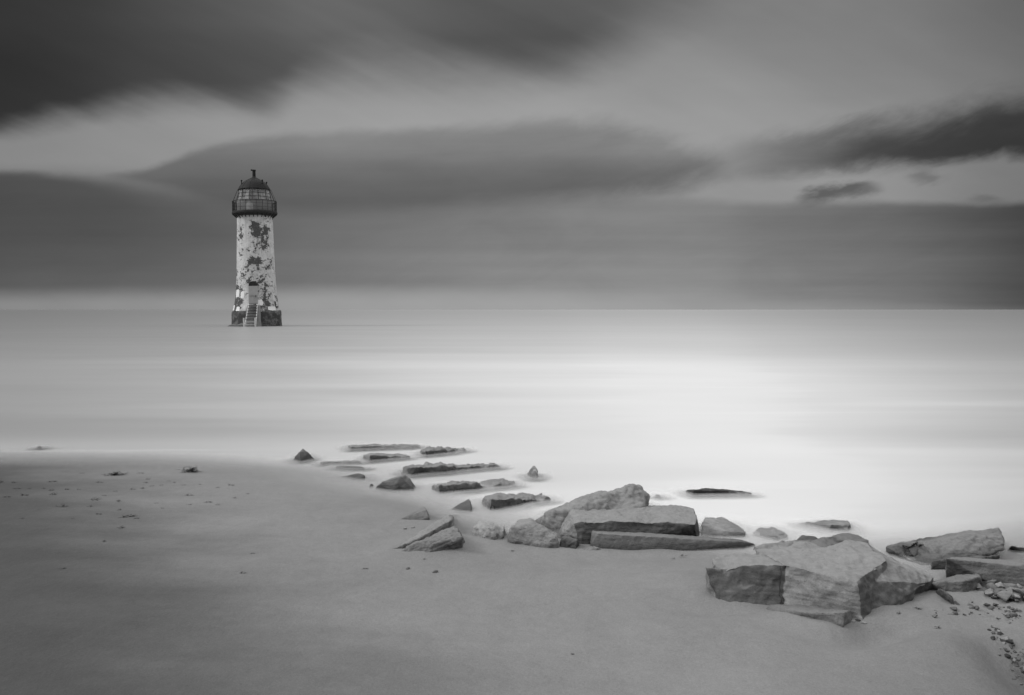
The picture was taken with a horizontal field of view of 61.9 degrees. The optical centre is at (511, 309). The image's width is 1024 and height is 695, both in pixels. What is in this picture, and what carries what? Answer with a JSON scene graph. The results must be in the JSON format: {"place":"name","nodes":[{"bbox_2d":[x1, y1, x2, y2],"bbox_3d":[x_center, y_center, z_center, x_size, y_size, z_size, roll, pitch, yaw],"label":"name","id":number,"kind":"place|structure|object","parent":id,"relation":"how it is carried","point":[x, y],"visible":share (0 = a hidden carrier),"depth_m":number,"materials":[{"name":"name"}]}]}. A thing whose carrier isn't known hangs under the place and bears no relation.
{"place":"outdoors","nodes":[
{"label":"outdoors","id":0,"kind":"place"},
{"bbox_2d":[0,310,1023,545],"bbox_3d":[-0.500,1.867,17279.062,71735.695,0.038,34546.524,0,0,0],"label":"water","id":1,"kind":"structure","parent":0,"point":[882,427],"depth_m":17.50,"materials":[{"name":"white liquid"}]},
{"bbox_2d":[231,169,281,326],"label":"lighthouse","id":2,"kind":"object","parent":1,"relation":"in","point":[256,303],"visible":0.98,"depth_m":96.60,"materials":[{"name":"stone"}]},
{"bbox_2d":[248,286,257,303],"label":"door","id":3,"kind":"structure","parent":2,"relation":"in","point":[253,290],"depth_m":95.98,"materials":[{"name":"metal"}]},
{"bbox_2d":[0,458,1023,694],"bbox_3d":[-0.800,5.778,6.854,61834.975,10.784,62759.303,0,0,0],"label":"sand","id":4,"kind":"structure","parent":0,"point":[159,594],"depth_m":4.93,"materials":[{"name":"grey sand"}]},
{"bbox_2d":[101,471,127,475],"bbox_3d":[-4.441,1.832,9.547,0.291,0.038,0.162,0,0,-11],"label":"seaweed","id":5,"kind":"object","parent":4,"relation":"on","point":[116,473],"visible":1,"depth_m":9.54,"materials":[{"name":"black plant"}]},
{"bbox_2d":[178,466,202,472],"bbox_3d":[-3.702,1.821,9.764,0.315,0.079,0.197,0,0,-6],"label":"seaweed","id":6,"kind":"object","parent":4,"relation":"on","point":[191,470],"visible":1,"depth_m":9.75,"materials":[{"name":"black plant"}]},
{"bbox_2d":[293,449,313,462],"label":"rock","id":7,"kind":"object","parent":4,"relation":"on","point":[302,456],"visible":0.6,"depth_m":10.53,"materials":[{"name":"stone"}]},
{"bbox_2d":[320,460,360,465],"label":"flat rock","id":8,"kind":"object","parent":4,"relation":"on","point":[346,462],"visible":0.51,"depth_m":10.37,"materials":[{"name":"stone"}]},
{"bbox_2d":[336,465,364,469],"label":"flat rock","id":9,"kind":"object","parent":4,"relation":"on","point":[343,467],"visible":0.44,"depth_m":10.04,"materials":[{"name":"stone"}]},
{"bbox_2d":[341,473,364,482],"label":"rock","id":10,"kind":"object","parent":4,"relation":"on","point":[357,477],"visible":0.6,"depth_m":9.40,"materials":[{"name":"stone"}]},
{"bbox_2d":[348,443,419,450],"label":"flat rock","id":11,"kind":"object","parent":4,"relation":"on","point":[374,446],"visible":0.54,"depth_m":11.50,"materials":[{"name":"stone"}]},
{"bbox_2d":[363,453,409,462],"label":"flat rock","id":12,"kind":"object","parent":4,"relation":"on","point":[375,457],"visible":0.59,"depth_m":10.63,"materials":[{"name":"stone"}]},
{"bbox_2d":[375,475,415,492],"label":"rock","id":13,"kind":"object","parent":4,"relation":"on","point":[401,484],"visible":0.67,"depth_m":8.79,"materials":[{"name":"stone"}]},
{"bbox_2d":[402,507,429,519],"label":"rock","id":14,"kind":"object","parent":4,"relation":"on","point":[422,514],"visible":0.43,"depth_m":7.38,"materials":[{"name":"stone"}]},
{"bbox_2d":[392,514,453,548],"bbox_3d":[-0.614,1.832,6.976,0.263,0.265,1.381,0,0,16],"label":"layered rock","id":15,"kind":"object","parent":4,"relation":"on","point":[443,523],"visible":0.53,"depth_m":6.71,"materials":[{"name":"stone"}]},
{"bbox_2d":[402,526,464,551],"bbox_3d":[-0.599,1.810,6.594,0.485,0.260,0.647,0,0,0],"label":"layered rock","id":16,"kind":"object","parent":4,"relation":"on","point":[449,538],"visible":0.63,"depth_m":6.35,"materials":[{"name":"stone"}]},
{"bbox_2d":[420,446,465,456],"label":"flat rock","id":17,"kind":"object","parent":4,"relation":"on","point":[434,451],"visible":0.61,"depth_m":11.05,"materials":[{"name":"stone"}]},
{"bbox_2d":[400,462,500,476],"bbox_3d":[-0.722,1.881,9.994,1.208,0.239,0.395,0,0,-27],"label":"flat rock","id":18,"kind":"object","parent":4,"relation":"on","point":[426,469],"visible":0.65,"depth_m":9.77,"materials":[{"name":"stone"}]},
{"bbox_2d":[452,499,471,511],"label":"rock","id":19,"kind":"object","parent":4,"relation":"on","point":[465,505],"visible":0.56,"depth_m":7.92,"materials":[{"name":"stone"}]},
{"bbox_2d":[431,478,515,494],"bbox_3d":[-0.405,1.886,9.038,0.947,0.230,0.460,0,0,-23],"label":"flat rock","id":20,"kind":"object","parent":4,"relation":"on","point":[454,487],"visible":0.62,"depth_m":8.82,"materials":[{"name":"stone"}]},
{"bbox_2d":[472,521,506,539],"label":"rock","id":21,"kind":"object","parent":4,"relation":"on","point":[488,530],"visible":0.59,"depth_m":6.85,"materials":[{"name":"stone"}]},
{"bbox_2d":[481,492,550,513],"bbox_3d":[0.044,1.877,8.236,0.713,0.241,0.511,0,0,-18],"label":"flat rock","id":22,"kind":"object","parent":4,"relation":"on","point":[495,502],"visible":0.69,"depth_m":8.11,"materials":[{"name":"stone"}]},
{"bbox_2d":[527,466,537,479],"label":"rock","id":23,"kind":"object","parent":4,"relation":"on","point":[532,473],"visible":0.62,"depth_m":9.49,"materials":[{"name":"stone"}]},
{"bbox_2d":[507,518,559,547],"bbox_3d":[0.153,1.816,6.773,0.599,0.311,0.383,0,0,32],"label":"rock","id":24,"kind":"object","parent":4,"relation":"on","point":[530,531],"visible":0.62,"depth_m":6.61,"materials":[{"name":"stone"}]},
{"bbox_2d":[560,535,579,548],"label":"rock","id":25,"kind":"object","parent":4,"relation":"on","point":[566,541],"visible":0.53,"depth_m":6.59,"materials":[{"name":"stone"}]},
{"bbox_2d":[535,484,649,534],"bbox_3d":[0.800,1.755,7.619,1.302,0.489,0.958,0,0,-17],"label":"rock","id":26,"kind":"object","parent":4,"relation":"on","point":[630,496],"visible":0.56,"depth_m":7.23,"materials":[{"name":"stone"}]},
{"bbox_2d":[584,546,600,549],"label":"rock","id":27,"kind":"object","parent":4,"relation":"on","point":[593,548],"visible":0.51,"depth_m":6.53,"materials":[{"name":"stone"}]},
{"bbox_2d":[557,505,699,543],"bbox_3d":[0.968,1.819,7.034,1.223,0.326,0.680,0,0,0],"label":"rock block","id":28,"kind":"object","parent":4,"relation":"on","point":[580,525],"visible":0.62,"depth_m":6.82,"materials":[{"name":"stone"}]},
{"bbox_2d":[590,531,754,550],"bbox_3d":[1.264,1.852,6.679,1.320,0.244,0.298,0,0,0],"label":"rock slab","id":29,"kind":"object","parent":4,"relation":"on","point":[618,540],"visible":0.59,"depth_m":6.58,"materials":[{"name":"stone"}]},
{"bbox_2d":[685,488,751,496],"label":"flat rock","id":30,"kind":"object","parent":4,"relation":"on","point":[707,492],"visible":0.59,"depth_m":8.61,"materials":[{"name":"stone"}]},
{"bbox_2d":[701,517,745,539],"bbox_3d":[1.791,1.884,7.234,0.357,0.182,0.595,0,0,14],"label":"rock slab","id":31,"kind":"object","parent":4,"relation":"on","point":[718,527],"visible":0.62,"depth_m":7.05,"materials":[{"name":"stone"}]},
{"bbox_2d":[750,527,788,542],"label":"rock","id":32,"kind":"object","parent":4,"relation":"on","point":[771,535],"visible":0.62,"depth_m":7.01,"materials":[{"name":"stone"}]},
{"bbox_2d":[797,535,817,539],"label":"rock","id":33,"kind":"object","parent":4,"relation":"on","point":[802,537],"visible":0.14,"depth_m":6.78,"materials":[{"name":"stone"}]},
{"bbox_2d":[766,604,851,626],"bbox_3d":[1.746,1.811,5.037,0.503,0.189,0.317,0,0,25],"label":"rock slab","id":34,"kind":"object","parent":4,"relation":"on","point":[841,617],"visible":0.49,"depth_m":4.90,"materials":[{"name":"stone"}]},
{"bbox_2d":[705,536,932,619],"bbox_3d":[1.982,1.757,5.512,1.529,0.410,1.019,0,0,-44],"label":"rock block","id":35,"kind":"object","parent":4,"relation":"on","point":[860,580],"visible":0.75,"depth_m":5.22,"materials":[{"name":"stone"}]},
{"bbox_2d":[799,520,850,532],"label":"flat rock","id":36,"kind":"object","parent":4,"relation":"on","point":[838,526],"visible":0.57,"depth_m":7.28,"materials":[{"name":"stone"}]},
{"bbox_2d":[832,533,868,543],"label":"rock","id":37,"kind":"object","parent":4,"relation":"on","point":[847,536],"visible":0.23,"depth_m":6.83,"materials":[{"name":"stone"}]},
{"bbox_2d":[886,528,1004,564],"bbox_3d":[3.360,1.805,6.535,1.019,0.336,0.704,0,0,0],"label":"rock block","id":38,"kind":"object","parent":4,"relation":"on","point":[929,550],"visible":0.77,"depth_m":6.33,"materials":[{"name":"stone"}]},
{"bbox_2d":[936,589,954,604],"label":"rock","id":39,"kind":"object","parent":4,"relation":"on","point":[945,595],"visible":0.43,"depth_m":5.34,"materials":[{"name":"stone"}]},
{"bbox_2d":[932,574,981,591],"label":"rock","id":40,"kind":"object","parent":4,"relation":"on","point":[963,583],"visible":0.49,"depth_m":5.54,"materials":[{"name":"stone"}]},
{"bbox_2d":[931,555,999,569],"bbox_3d":[3.267,1.874,6.233,0.625,0.212,0.315,0,0,-5],"label":"rock","id":41,"kind":"object","parent":4,"relation":"on","point":[940,564],"visible":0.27,"depth_m":6.09,"materials":[{"name":"stone"}]},
{"bbox_2d":[976,586,986,591],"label":"pebble","id":42,"kind":"object","parent":4,"relation":"on","point":[982,589],"visible":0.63,"depth_m":5.55,"materials":[{"name":"stone"}]},
{"bbox_2d":[945,557,1023,586],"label":"rock slab","id":43,"kind":"object","parent":4,"relation":"on","point":[1006,571],"visible":0.6,"depth_m":5.66,"materials":[{"name":"stone"}]},
{"bbox_2d":[985,588,993,596],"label":"pebble","id":44,"kind":"object","parent":4,"relation":"on","point":[989,592],"visible":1,"depth_m":5.48,"materials":[{"name":"stone"}]},
{"bbox_2d":[982,580,997,583],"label":"pebble","id":45,"kind":"object","parent":4,"relation":"on","point":[990,581],"visible":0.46,"depth_m":5.63,"materials":[{"name":"stone"}]},
{"bbox_2d":[986,583,997,589],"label":"pebble","id":46,"kind":"object","parent":4,"relation":"on","point":[991,585],"visible":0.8,"depth_m":5.53,"materials":[{"name":"stone"}]},
{"bbox_2d":[993,588,999,597],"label":"pebble","id":47,"kind":"object","parent":4,"relation":"on","point":[996,591],"visible":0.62,"depth_m":5.46,"materials":[{"name":"stone"}]},
{"bbox_2d":[995,582,1004,587],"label":"pebble","id":48,"kind":"object","parent":4,"relation":"on","point":[999,585],"visible":0.67,"depth_m":5.56,"materials":[{"name":"stone"}]},
{"bbox_2d":[997,587,1012,601],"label":"pebble","id":49,"kind":"object","parent":4,"relation":"on","point":[1005,595],"visible":1,"depth_m":5.39,"materials":[{"name":"stone"}]},
{"bbox_2d":[1007,546,1023,552],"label":"rock","id":50,"kind":"object","parent":4,"relation":"on","point":[1015,549],"visible":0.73,"depth_m":6.55,"materials":[{"name":"stone"}]},
{"bbox_2d":[1009,613,1022,617],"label":"pebble","id":51,"kind":"object","parent":4,"relation":"on","point":[1013,614],"visible":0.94,"depth_m":5.09,"materials":[{"name":"stone"}]},
{"bbox_2d":[1012,589,1023,595],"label":"pebble","id":52,"kind":"object","parent":4,"relation":"on","point":[1019,591],"visible":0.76,"depth_m":5.44,"materials":[{"name":"stone"}]},
{"label":"pebble","id":53,"kind":"object","parent":4,"relation":"on","visible":0},
{"bbox_2d":[1011,592,1020,599],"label":"pebble","id":54,"kind":"object","parent":53,"relation":"on","point":[1012,596],"visible":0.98,"depth_m":5.38,"materials":[{"name":"stone"}]},
{"bbox_2d":[0,0,1023,309],"label":"sky","id":55,"kind":"structure","parent":0,"point":[411,154],"materials":[{"name":"grey"}]},
{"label":"pebble","id":56,"kind":"object","parent":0,"visible":0},
{"bbox_2d":[1003,583,1020,588],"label":"pebble","id":57,"kind":"object","parent":56,"relation":"on","point":[1007,585],"visible":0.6,"depth_m":5.54,"materials":[{"name":"stone"}]}
]}

